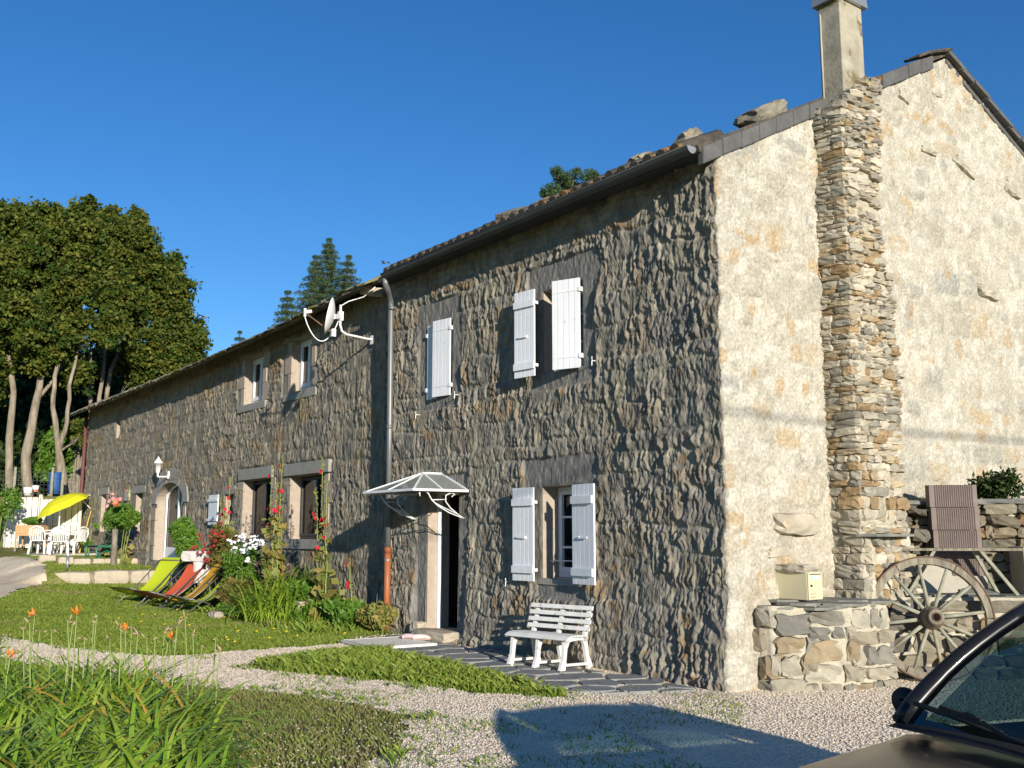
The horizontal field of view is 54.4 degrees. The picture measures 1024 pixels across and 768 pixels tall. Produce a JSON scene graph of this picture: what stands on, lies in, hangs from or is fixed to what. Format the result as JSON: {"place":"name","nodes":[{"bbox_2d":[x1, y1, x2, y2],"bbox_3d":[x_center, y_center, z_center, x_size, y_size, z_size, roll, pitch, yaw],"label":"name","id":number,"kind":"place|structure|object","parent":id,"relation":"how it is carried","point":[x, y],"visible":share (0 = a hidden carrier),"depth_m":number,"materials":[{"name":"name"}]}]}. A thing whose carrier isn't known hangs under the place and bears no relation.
{"place":"outdoors","nodes":[
{"label":"outdoors","id":0,"kind":"place"},
{"bbox_2d":[0,556,48,597],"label":"gravel track","id":1,"kind":"structure","parent":0,"point":[18,572],"depth_m":25.36,"materials":[{"name":"gravel"}]},
{"bbox_2d":[0,496,569,767],"bbox_3d":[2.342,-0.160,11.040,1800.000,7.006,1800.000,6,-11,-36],"label":"ground","id":2,"kind":"structure","parent":0,"point":[6,552],"depth_m":8.83,"materials":[{"name":"plant"}]},
{"bbox_2d":[0,484,23,547],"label":"bank bush","id":3,"kind":"object","parent":2,"relation":"on","point":[12,498],"visible":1,"depth_m":31.77,"materials":[{"name":"green plant"}]},
{"bbox_2d":[0,197,45,496],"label":"broadleaf tree","id":4,"kind":"object","parent":2,"relation":"on","point":[21,278],"visible":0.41,"depth_m":38.34,"materials":[{"name":"green plant"}]},
{"bbox_2d":[3,495,42,548],"bbox_3d":[-16.321,4.643,33.196,1.373,1.880,0.081,-2,-9,14],"label":"fence panel","id":5,"kind":"object","parent":2,"relation":"on","point":[28,505],"visible":0.52,"depth_m":33.20,"materials":[{"name":"white wood"}]},
{"bbox_2d":[0,196,90,496],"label":"broadleaf tree","id":6,"kind":"object","parent":2,"relation":"on","point":[35,230],"visible":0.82,"depth_m":37.75,"materials":[{"name":"green plant"}]},
{"bbox_2d":[38,554,56,561],"bbox_3d":[-12.617,4.755,27.024,0.482,0.252,0.304,4,-10,-26],"label":"kerb stone","id":7,"kind":"object","parent":2,"relation":"on","point":[43,558],"visible":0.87,"depth_m":26.91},
{"bbox_2d":[49,467,54,495],"bbox_3d":[-16.308,3.527,35.290,0.114,1.152,0.127,6,-11,-36],"label":"wooden post","id":8,"kind":"object","parent":2,"relation":"on","point":[51,482],"visible":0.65,"depth_m":35.26,"materials":[{"name":"grey wood"}]},
{"bbox_2d":[0,471,76,493],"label":"wire fence","id":9,"kind":"object","parent":8,"relation":"attached to","point":[40,482],"visible":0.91,"depth_m":35.00,"materials":[{"name":"metal"}]},
{"bbox_2d":[31,425,76,482],"bbox_3d":[-18.137,3.049,39.514,1.697,2.869,1.449,-4,-9,24],"label":"young maple","id":10,"kind":"object","parent":2,"relation":"on","point":[43,465],"visible":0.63,"depth_m":39.28,"materials":[{"name":"green plant"}]},
{"bbox_2d":[48,472,61,493],"bbox_3d":[-16.439,3.567,35.785,0.414,0.780,0.420,6,-11,-36],"label":"blue barrel","id":11,"kind":"object","parent":2,"relation":"on","point":[56,486],"visible":0.78,"depth_m":35.64,"materials":[{"name":"blue plastic"}]},
{"bbox_2d":[24,553,95,555],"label":"terrace slab","id":12,"kind":"structure","parent":2,"relation":"on","point":[33,554],"depth_m":30.97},
{"bbox_2d":[12,525,48,551],"bbox_3d":[-15.543,4.990,32.137,0.860,0.858,0.550,0,-9,0],"label":"planter trolley","id":13,"kind":"object","parent":12,"relation":"on","point":[22,530],"visible":0.81,"depth_m":31.96,"materials":[{"name":"brown wood"}]},
{"bbox_2d":[21,516,42,551],"bbox_3d":[-15.508,4.864,32.160,0.679,1.222,0.882,6,-11,-36],"label":"planter greenery","id":14,"kind":"object","parent":13,"relation":"in","point":[31,520],"visible":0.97,"depth_m":32.03,"materials":[{"name":"green plant"}]},
{"bbox_2d":[27,525,53,553],"bbox_3d":[-14.700,4.861,31.067,0.604,0.890,0.650,-1,-9,5],"label":"plastic chair","id":15,"kind":"object","parent":12,"relation":"on","point":[38,539],"visible":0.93,"depth_m":30.85,"materials":[{"name":"plastic"}]},
{"bbox_2d":[36,497,81,551],"bbox_3d":[-14.922,4.671,32.824,1.599,1.880,0.080,-2,-9,14],"label":"fence panel","id":16,"kind":"object","parent":12,"relation":"on","point":[67,522],"visible":0.51,"depth_m":32.76,"materials":[{"name":"white wood"}]},
{"bbox_2d":[42,530,76,552],"bbox_3d":[-14.460,5.024,31.698,1.100,0.739,1.100,6,-11,-36],"label":"garden table","id":17,"kind":"object","parent":12,"relation":"on","point":[48,547],"visible":0.43,"depth_m":31.37,"materials":[{"name":"white plastic"}]},
{"bbox_2d":[49,526,70,554],"bbox_3d":[-13.961,4.834,30.739,0.604,0.890,0.650,4,-9,-22],"label":"plastic chair","id":18,"kind":"object","parent":12,"relation":"on","point":[68,539],"visible":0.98,"depth_m":30.55,"materials":[{"name":"plastic"}]},
{"bbox_2d":[37,493,88,552],"bbox_3d":[-14.401,4.447,31.889,1.468,1.929,1.614,2,-9,-15],"label":"parasol","id":19,"kind":"object","parent":12,"relation":"on","point":[59,503],"visible":0.95,"depth_m":31.49,"materials":[{"name":"yellow fabric"}]},
{"bbox_2d":[60,526,88,553],"bbox_3d":[-13.662,4.895,31.154,0.650,0.890,0.604,-3,-9,21],"label":"plastic chair","id":20,"kind":"object","parent":12,"relation":"on","point":[82,533],"visible":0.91,"depth_m":31.00,"materials":[{"name":"plastic"}]},
{"bbox_2d":[0,343,132,496],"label":"undergrowth","id":21,"kind":"object","parent":2,"relation":"on","point":[25,386],"visible":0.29,"depth_m":46.25,"materials":[{"name":"green plant"}]},
{"bbox_2d":[54,571,91,584],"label":"hewn block","id":22,"kind":"structure","parent":2,"relation":"on","point":[78,577],"depth_m":24.82,"materials":[{"name":"stone"}]},
{"bbox_2d":[66,445,81,493],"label":"plank shed","id":23,"kind":"structure","parent":2,"relation":"on","point":[77,472],"depth_m":39.72,"materials":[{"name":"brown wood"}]},
{"bbox_2d":[81,522,98,555],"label":"wall shrub","id":24,"kind":"object","parent":2,"relation":"on","point":[95,525],"visible":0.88,"depth_m":30.83,"materials":[{"name":"green plant"}]},
{"bbox_2d":[36,193,147,495],"bbox_3d":[-16.272,-1.333,38.310,3.945,12.178,3.812,-3,-9,19],"label":"broadleaf tree","id":25,"kind":"object","parent":2,"relation":"on","point":[93,269],"visible":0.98,"depth_m":38.03,"materials":[{"name":"green plant"}]},
{"bbox_2d":[84,532,120,557],"bbox_3d":[-11.769,4.650,28.564,0.667,0.774,1.320,6,-11,-36],"label":"green bench","id":26,"kind":"object","parent":2,"relation":"on","point":[104,546],"visible":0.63,"depth_m":28.50,"materials":[{"name":"metal"}]},
{"bbox_2d":[99,485,118,557],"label":"hollyhock","id":27,"kind":"object","parent":2,"relation":"on","point":[107,553],"visible":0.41,"depth_m":28.77,"materials":[{"name":"green plant"}]},
{"bbox_2d":[92,569,129,583],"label":"hewn block","id":28,"kind":"structure","parent":2,"relation":"on","point":[106,576],"depth_m":25.14,"materials":[{"name":"stone"}]},
{"bbox_2d":[110,529,117,564],"bbox_3d":[-10.753,4.476,26.900,0.171,1.106,0.157,-5,-10,31],"label":"rustic post","id":29,"kind":"object","parent":2,"relation":"on","point":[113,559],"visible":0.79,"depth_m":26.85,"materials":[{"name":"brown wood"}]},
{"bbox_2d":[99,497,142,564],"bbox_3d":[-10.486,4.005,26.782,1.018,1.903,2.053,6,-11,-36],"label":"rose bush","id":30,"kind":"object","parent":2,"relation":"on","point":[120,514],"visible":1,"depth_m":26.87,"materials":[{"name":"green plant"}]},
{"bbox_2d":[117,486,134,563],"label":"hollyhock","id":31,"kind":"object","parent":2,"relation":"on","point":[127,559],"visible":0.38,"depth_m":27.58,"materials":[{"name":"green plant"}]},
{"bbox_2d":[129,569,154,582],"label":"hewn block","id":32,"kind":"structure","parent":2,"relation":"on","point":[136,576],"depth_m":25.52,"materials":[{"name":"stone"}]},
{"bbox_2d":[109,557,181,606],"bbox_3d":[-7.835,4.235,21.346,0.720,0.988,1.449,-5,-10,29],"label":"deck chair","id":33,"kind":"object","parent":2,"relation":"on","point":[162,573],"visible":0.76,"depth_m":21.65,"materials":[{"name":"yellow fabric"}]},
{"bbox_2d":[80,203,213,458],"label":"broadleaf tree","id":34,"kind":"object","parent":2,"relation":"on","point":[174,336],"visible":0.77,"depth_m":41.72,"materials":[{"name":"green plant"}]},
{"bbox_2d":[0,605,304,767],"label":"daylily bed","id":35,"kind":"object","parent":2,"relation":"on","point":[101,718],"visible":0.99,"depth_m":6.77,"materials":[{"name":"green plant"}]},
{"bbox_2d":[132,562,205,609],"bbox_3d":[-7.183,4.224,20.933,0.701,0.962,1.411,-7,-11,39],"label":"deck chair","id":36,"kind":"object","parent":2,"relation":"on","point":[186,579],"visible":0.65,"depth_m":21.14,"materials":[{"name":"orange fabric"}]},
{"bbox_2d":[167,515,200,572],"bbox_3d":[-7.503,3.811,22.879,0.856,1.590,0.804,-2,-9,16],"label":"shrub","id":37,"kind":"object","parent":2,"relation":"on","point":[183,531],"visible":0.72,"depth_m":22.76,"materials":[{"name":"green plant"}]},
{"bbox_2d":[148,564,224,611],"bbox_3d":[-6.552,4.117,20.091,1.361,0.928,0.676,6,-10,-34],"label":"deck chair","id":38,"kind":"object","parent":2,"relation":"on","point":[208,578],"visible":0.73,"depth_m":20.23,"materials":[{"name":"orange fabric"}]},
{"bbox_2d":[165,571,227,613],"bbox_3d":[-6.024,4.028,19.530,1.386,0.945,0.689,6,-11,-36],"label":"deck chair","id":39,"kind":"object","parent":2,"relation":"on","point":[206,598],"visible":0.47,"depth_m":19.48,"materials":[{"name":"multicoloured fabric"}]},
{"bbox_2d":[189,523,246,565],"bbox_3d":[-5.890,3.605,20.782,0.984,1.439,2.518,6,-11,-36],"label":"red bergamot","id":40,"kind":"object","parent":2,"relation":"on","point":[218,540],"visible":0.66,"depth_m":20.96,"materials":[{"name":"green plant"}]},
{"bbox_2d":[208,610,229,619],"bbox_3d":[-5.374,4.263,18.307,0.362,0.194,0.402,6,-11,-36],"label":"border rock","id":41,"kind":"object","parent":2,"relation":"on","point":[213,614],"visible":0.45,"depth_m":18.16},
{"bbox_2d":[210,478,234,589],"bbox_3d":[-6.207,3.190,21.211,0.640,2.418,0.684,6,-11,-36],"label":"hollyhock","id":42,"kind":"object","parent":2,"relation":"on","point":[217,556],"visible":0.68,"depth_m":21.13,"materials":[{"name":"green plant"}]},
{"bbox_2d":[69,275,386,604],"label":"farm wing","id":43,"kind":"structure","parent":2,"relation":"on","point":[246,414],"depth_m":21.57,"materials":[{"name":"stone"}]},
{"bbox_2d":[154,456,169,478],"bbox_3d":[-9.315,2.215,26.453,0.403,0.600,0.260,6,-11,-36],"label":"wall lantern","id":44,"kind":"object","parent":43,"relation":"attached to","point":[158,462],"depth_m":26.36,"materials":[{"name":"white plastic"}]},
{"bbox_2d":[163,485,183,557],"bbox_3d":[-8.802,3.658,26.467,0.205,2.030,2.185,6,-11,-36],"label":"arched door","id":45,"kind":"structure","parent":43,"relation":"in","point":[167,551],"depth_m":27.07,"materials":[{"name":"white paint"}]},
{"bbox_2d":[252,357,263,402],"bbox_3d":[-5.642,-0.083,22.510,0.082,1.060,1.040,6,-11,-36],"label":"window","id":46,"kind":"structure","parent":43,"relation":"in","point":[258,382],"depth_m":22.73,"materials":[{"name":"white paint"}]},
{"bbox_2d":[251,480,271,537],"bbox_3d":[-5.351,2.732,21.757,0.082,1.260,1.540,6,-11,-36],"label":"window","id":47,"kind":"structure","parent":43,"relation":"in","point":[261,489],"depth_m":22.06,"materials":[{"name":"black glass"}]},
{"bbox_2d":[299,339,311,389],"bbox_3d":[-4.146,-0.393,20.519,0.082,1.080,0.960,6,-11,-36],"label":"window","id":48,"kind":"structure","parent":43,"relation":"in","point":[306,346],"depth_m":20.71,"materials":[{"name":"white paint"}]},
{"bbox_2d":[300,475,324,538],"bbox_3d":[-3.851,2.441,19.759,0.082,1.240,1.530,6,-11,-36],"label":"window","id":49,"kind":"structure","parent":43,"relation":"in","point":[308,484],"depth_m":20.04,"materials":[{"name":"black glass"}]},
{"bbox_2d":[303,287,375,344],"bbox_3d":[-2.835,-1.208,17.340,1.465,1.004,0.627,8,-12,-44],"label":"satellite dish","id":50,"kind":"object","parent":43,"relation":"attached to","point":[331,315],"visible":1,"depth_m":17.05,"materials":[{"name":"white metal"}]},
{"bbox_2d":[216,602,244,616],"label":"border plant","id":51,"kind":"object","parent":2,"relation":"on","point":[224,608],"visible":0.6,"depth_m":18.08,"materials":[{"name":"green plant"}]},
{"bbox_2d":[213,576,257,607],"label":"mixed perennial","id":52,"kind":"object","parent":2,"relation":"on","point":[224,589],"visible":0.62,"depth_m":18.46,"materials":[{"name":"green plant"}]},
{"bbox_2d":[221,533,264,583],"bbox_3d":[-4.915,3.577,18.716,0.856,1.543,1.755,6,-11,-36],"label":"white phlox","id":53,"kind":"object","parent":2,"relation":"on","point":[238,560],"visible":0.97,"depth_m":18.85,"materials":[{"name":"green plant"}]},
{"bbox_2d":[135,573,381,634],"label":"wall foot grass","id":54,"kind":"structure","parent":2,"relation":"on","point":[318,626],"depth_m":16.87,"materials":[{"name":"plant"}]},
{"bbox_2d":[181,550,211,584],"bbox_3d":[-6.735,3.951,21.428,0.824,0.737,0.385,-4,-9,23],"label":"stone trough","id":55,"kind":"object","parent":54,"relation":"on","point":[194,558],"visible":0.69,"depth_m":21.30,"materials":[{"name":"stone"}]},
{"bbox_2d":[258,454,288,591],"bbox_3d":[-4.377,2.752,18.355,0.562,2.870,0.757,6,-11,-36],"label":"hollyhock","id":56,"kind":"object","parent":2,"relation":"on","point":[275,551],"visible":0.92,"depth_m":18.23,"materials":[{"name":"green plant"}]},
{"bbox_2d":[253,557,297,582],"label":"lavender bush","id":57,"kind":"object","parent":2,"relation":"on","point":[260,569],"visible":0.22,"depth_m":18.55,"materials":[{"name":"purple plant"}]},
{"bbox_2d":[213,555,342,594],"bbox_3d":[-3.945,3.596,18.461,2.840,0.984,2.349,-4,-10,26],"label":"tall grass clump","id":58,"kind":"object","parent":2,"relation":"on","point":[311,572],"visible":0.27,"depth_m":18.15,"materials":[{"name":"green plant"}]},
{"bbox_2d":[209,557,348,623],"bbox_3d":[-4.208,3.650,17.474,2.731,1.274,2.733,-5,-10,30],"label":"daylily clump","id":59,"kind":"object","parent":2,"relation":"on","point":[264,604],"visible":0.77,"depth_m":17.02,"materials":[{"name":"green plant"}]},
{"bbox_2d":[268,290,297,328],"bbox_3d":[-8.504,0.246,36.315,4.647,7.633,4.524,6,-11,-36],"label":"spruce","id":60,"kind":"object","parent":2,"relation":"on","point":[285,312],"visible":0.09,"depth_m":36.80,"materials":[{"name":"green plant"}]},
{"bbox_2d":[0,555,566,696],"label":"lawn grass","id":61,"kind":"structure","parent":2,"relation":"on","point":[100,598],"depth_m":16.95,"materials":[{"name":"plant"}]},
{"bbox_2d":[0,634,580,767],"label":"path edge tufts","id":62,"kind":"object","parent":2,"relation":"on","point":[386,751],"visible":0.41,"depth_m":10.45,"materials":[{"name":"green plant"}]},
{"bbox_2d":[278,578,317,610],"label":"stony bed plant","id":63,"kind":"object","parent":2,"relation":"on","point":[306,587],"visible":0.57,"depth_m":17.26,"materials":[{"name":"green plant"}]},
{"bbox_2d":[284,599,322,622],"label":"ground cover plant","id":64,"kind":"object","parent":2,"relation":"on","point":[303,612],"visible":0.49,"depth_m":16.85,"materials":[{"name":"green plant"}]},
{"bbox_2d":[288,254,325,317],"bbox_3d":[-7.650,-0.393,38.540,5.698,9.559,5.405,6,-11,-36],"label":"spruce","id":65,"kind":"object","parent":2,"relation":"on","point":[307,277],"visible":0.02,"depth_m":38.89,"materials":[{"name":"green plant"}]},
{"bbox_2d":[285,592,358,626],"bbox_3d":[-3.046,3.867,16.895,1.517,0.740,1.478,0,-9,-2],"label":"grass clump","id":66,"kind":"object","parent":2,"relation":"on","point":[321,617],"visible":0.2,"depth_m":16.57,"materials":[{"name":"green plant"}]},
{"bbox_2d":[293,238,353,314],"bbox_3d":[-6.954,-0.743,37.787,6.458,10.028,7.138,0,-9,-3],"label":"spruce","id":67,"kind":"object","parent":2,"relation":"on","point":[328,266],"visible":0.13,"depth_m":38.13,"materials":[{"name":"green plant"}]},
{"bbox_2d":[309,457,339,623],"bbox_3d":[-3.204,2.676,17.003,0.674,2.901,0.579,-2,-9,11],"label":"hollyhock","id":68,"kind":"object","parent":2,"relation":"on","point":[319,591],"visible":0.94,"depth_m":16.92,"materials":[{"name":"green plant"}]},
{"bbox_2d":[317,597,367,628],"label":"soft leaved plant","id":69,"kind":"object","parent":2,"relation":"on","point":[341,611],"visible":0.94,"depth_m":16.11,"materials":[{"name":"green plant"}]},
{"bbox_2d":[328,254,361,296],"bbox_3d":[-6.105,-0.421,37.442,5.177,9.289,5.700,6,-11,-36],"label":"spruce","id":70,"kind":"object","parent":2,"relation":"on","point":[348,270],"visible":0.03,"depth_m":38.05,"materials":[{"name":"green plant"}]},
{"bbox_2d":[339,559,357,600],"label":"hollyhock","id":71,"kind":"object","parent":2,"relation":"on","point":[354,597],"visible":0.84,"depth_m":16.97,"materials":[{"name":"green plant"}]},
{"bbox_2d":[353,599,399,634],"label":"nettle like plant","id":72,"kind":"object","parent":2,"relation":"on","point":[375,616],"visible":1,"depth_m":15.67,"materials":[{"name":"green plant"}]},
{"bbox_2d":[245,642,566,696],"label":"grass patch","id":73,"kind":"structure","parent":2,"relation":"on","point":[357,655],"depth_m":11.65,"materials":[{"name":"plant"}]},
{"bbox_2d":[409,621,426,633],"bbox_3d":[-1.448,3.824,15.431,0.232,0.297,0.256,6,-11,-36],"label":"boulder","id":74,"kind":"object","parent":2,"relation":"on","point":[417,624],"visible":0.47,"depth_m":15.38,"materials":[{"name":"stone"}]},
{"bbox_2d":[411,628,459,643],"bbox_3d":[-1.134,3.772,14.884,0.408,0.192,1.059,6,-11,-36],"label":"door step","id":75,"kind":"object","parent":2,"relation":"on","point":[442,636],"depth_m":14.59,"materials":[{"name":"stone"}]},
{"bbox_2d":[539,164,599,197],"bbox_3d":[1.883,-1.781,30.634,2.149,10.352,1.409,0,-9,3],"label":"pine","id":76,"kind":"object","parent":2,"relation":"on","point":[562,180],"visible":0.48,"depth_m":31.14,"materials":[{"name":"green plant"}]},
{"bbox_2d":[372,0,1023,691],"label":"stone farmhouse","id":77,"kind":"object","parent":2,"relation":"on","point":[664,410],"visible":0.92,"depth_m":12.48,"materials":[{"name":"stone"}]},
{"bbox_2d":[363,472,468,519],"bbox_3d":[-1.470,1.688,15.079,0.979,0.715,1.530,6,-11,-36],"label":"door canopy","id":78,"kind":"object","parent":77,"relation":"attached to","point":[416,484],"visible":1,"depth_m":14.89,"materials":[{"name":"white metal"}]},
{"bbox_2d":[495,206,526,218],"bbox_3d":[0.084,-2.488,14.668,0.361,0.336,0.879,6,-11,-36],"label":"roof stone","id":79,"kind":"object","parent":77,"relation":"on","point":[502,214],"visible":0.27,"depth_m":14.69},
{"bbox_2d":[558,487,572,577],"bbox_3d":[0.775,1.985,13.341,0.082,1.200,0.435,6,-11,-36],"label":"window","id":80,"kind":"structure","parent":77,"relation":"in","point":[564,493],"depth_m":13.41,"materials":[{"name":"white paint"}]},
{"bbox_2d":[556,292,582,370],"bbox_3d":[0.876,-0.738,13.528,0.082,1.140,0.830,6,-11,-36],"label":"window","id":81,"kind":"structure","parent":77,"relation":"in","point":[581,295],"depth_m":13.46,"materials":[{"name":"white paint"}]},
{"bbox_2d":[673,127,702,143],"bbox_3d":[2.036,-2.831,11.847,0.326,0.391,0.487,4,-9,-24],"label":"roof stone","id":82,"kind":"object","parent":77,"relation":"on","point":[690,133],"visible":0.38,"depth_m":11.67,"materials":[{"name":"stone"}]},
{"bbox_2d":[733,99,787,127],"bbox_3d":[3.037,-3.307,12.176,0.683,0.428,0.432,6,-11,-36],"label":"roof stone","id":83,"kind":"object","parent":77,"relation":"on","point":[774,108],"visible":0.85,"depth_m":11.99,"materials":[{"name":"stone"}]},
{"bbox_2d":[752,597,898,691],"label":"stone pier","id":84,"kind":"structure","parent":2,"relation":"on","point":[835,643],"depth_m":10.66,"materials":[{"name":"stone"}]},
{"bbox_2d":[776,572,822,599],"bbox_3d":[3.166,2.232,11.047,0.260,0.300,0.500,7,-11,-38],"label":"letterbox","id":85,"kind":"object","parent":84,"relation":"on","point":[801,586],"visible":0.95,"depth_m":10.90,"materials":[{"name":"beige metal"}]},
{"bbox_2d":[774,564,819,573],"bbox_3d":[3.147,2.052,11.065,0.310,0.106,0.541,6,-11,-36],"label":"flat stone","id":86,"kind":"object","parent":85,"relation":"on","point":[795,568],"visible":0.98,"depth_m":10.92,"materials":[{"name":"stone"}]},
{"bbox_2d":[807,572,822,599],"bbox_3d":[3.314,2.205,10.865,0.256,0.292,0.028,7,-11,-38],"label":"door","id":87,"kind":"structure","parent":85,"relation":"in","point":[814,580],"depth_m":10.86,"materials":[{"name":"beige metal"}]},
{"bbox_2d":[887,593,1023,677],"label":"retaining wall","id":88,"kind":"structure","parent":2,"relation":"on","point":[906,652],"depth_m":11.50,"materials":[{"name":"stone"}]},
{"bbox_2d":[920,565,958,593],"bbox_3d":[5.127,2.357,12.057,0.500,0.360,0.025,0,-21,2],"label":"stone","id":89,"kind":"object","parent":88,"relation":"on","point":[932,575],"visible":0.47,"depth_m":12.04,"materials":[{"name":"stone"}]},
{"bbox_2d":[902,548,1023,595],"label":"trestle shelf","id":90,"kind":"object","parent":88,"relation":"on","point":[982,566],"visible":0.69,"depth_m":11.80,"materials":[{"name":"brown wood"}]},
{"bbox_2d":[905,498,1023,593],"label":"garden wall","id":91,"kind":"structure","parent":88,"relation":"on","point":[1001,523],"depth_m":12.38,"materials":[{"name":"stone"}]},
{"bbox_2d":[964,466,1023,498],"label":"bush","id":92,"kind":"object","parent":91,"relation":"on","point":[998,485],"visible":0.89,"depth_m":12.59,"materials":[{"name":"green plant"}]},
{"bbox_2d":[953,576,987,591],"bbox_3d":[5.471,2.456,12.177,0.620,0.220,0.160,-1,-9,5],"label":"supporting block","id":93,"kind":"object","parent":88,"relation":"on","point":[960,583],"depth_m":12.10,"materials":[{"name":"stone"}]},
{"bbox_2d":[934,553,983,575],"bbox_3d":[5.473,2.217,12.239,0.570,0.272,0.148,-1,-9,5],"label":"terracotta block","id":94,"kind":"object","parent":93,"relation":"on","point":[968,562],"depth_m":12.17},
{"bbox_2d":[929,530,981,552],"bbox_3d":[5.473,1.943,12.280,0.570,0.272,0.148,-1,-9,5],"label":"terracotta block","id":95,"kind":"object","parent":94,"relation":"on","point":[956,539],"depth_m":12.22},
{"bbox_2d":[927,507,979,529],"bbox_3d":[5.464,1.668,12.322,0.570,0.272,0.148,-1,-9,5],"label":"terracotta block","id":96,"kind":"object","parent":95,"relation":"on","point":[953,519],"depth_m":12.26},
{"bbox_2d":[925,485,977,506],"bbox_3d":[5.454,1.393,12.365,0.570,0.272,0.148,-1,-9,5],"label":"terracotta block","id":97,"kind":"object","parent":96,"relation":"on","point":[950,495],"depth_m":12.30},
{"bbox_2d":[959,588,999,594],"bbox_3d":[5.580,2.486,11.934,0.460,0.024,0.160,-2,13,10],"label":"slate sheet","id":98,"kind":"object","parent":88,"relation":"on","point":[970,591],"visible":0.59,"depth_m":11.88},
{"bbox_2d":[1009,546,1023,593],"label":"rendered pillar","id":99,"kind":"structure","parent":88,"relation":"on","point":[1016,560],"depth_m":12.08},
{"bbox_2d":[0,633,920,767],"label":"gravel path","id":100,"kind":"structure","parent":0,"point":[656,745],"depth_m":8.78,"materials":[{"name":"gravel"}]},
{"bbox_2d":[0,635,744,767],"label":"gravel weeds","id":101,"kind":"object","parent":100,"relation":"on","point":[569,748],"visible":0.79,"depth_m":8.61,"materials":[{"name":"green plant"}]},
{"bbox_2d":[383,635,694,694],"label":"flagstone paving","id":102,"kind":"structure","parent":100,"relation":"on","point":[593,681],"depth_m":11.46,"materials":[{"name":"stone"}]},
{"bbox_2d":[341,636,436,648],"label":"stone slab","id":103,"kind":"structure","parent":102,"relation":"on","point":[399,641],"depth_m":14.24,"materials":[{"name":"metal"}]},
{"bbox_2d":[505,603,593,670],"bbox_3d":[0.454,3.093,12.195,1.000,0.746,0.617,-8,-12,42],"label":"garden bench","id":104,"kind":"object","parent":102,"relation":"on","point":[558,636],"visible":0.99,"depth_m":12.20,"materials":[{"name":"white plastic"}]},
{"bbox_2d":[798,601,1023,767],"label":"parked car","id":105,"kind":"object","parent":100,"relation":"on","point":[961,705],"visible":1,"depth_m":3.63,"materials":[{"name":"grey paint"}]},
{"bbox_2d":[875,556,995,679],"bbox_3d":[4.769,2.654,11.296,1.400,1.400,0.315,-1,-17,5],"label":"cart wheel","id":106,"kind":"object","parent":100,"relation":"on","point":[933,617],"visible":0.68,"depth_m":11.34,"materials":[{"name":"wood"}]},
{"bbox_2d":[0,0,1023,356],"label":"sky","id":107,"kind":"structure","parent":0,"point":[253,134],"materials":[{"name":"blue"}]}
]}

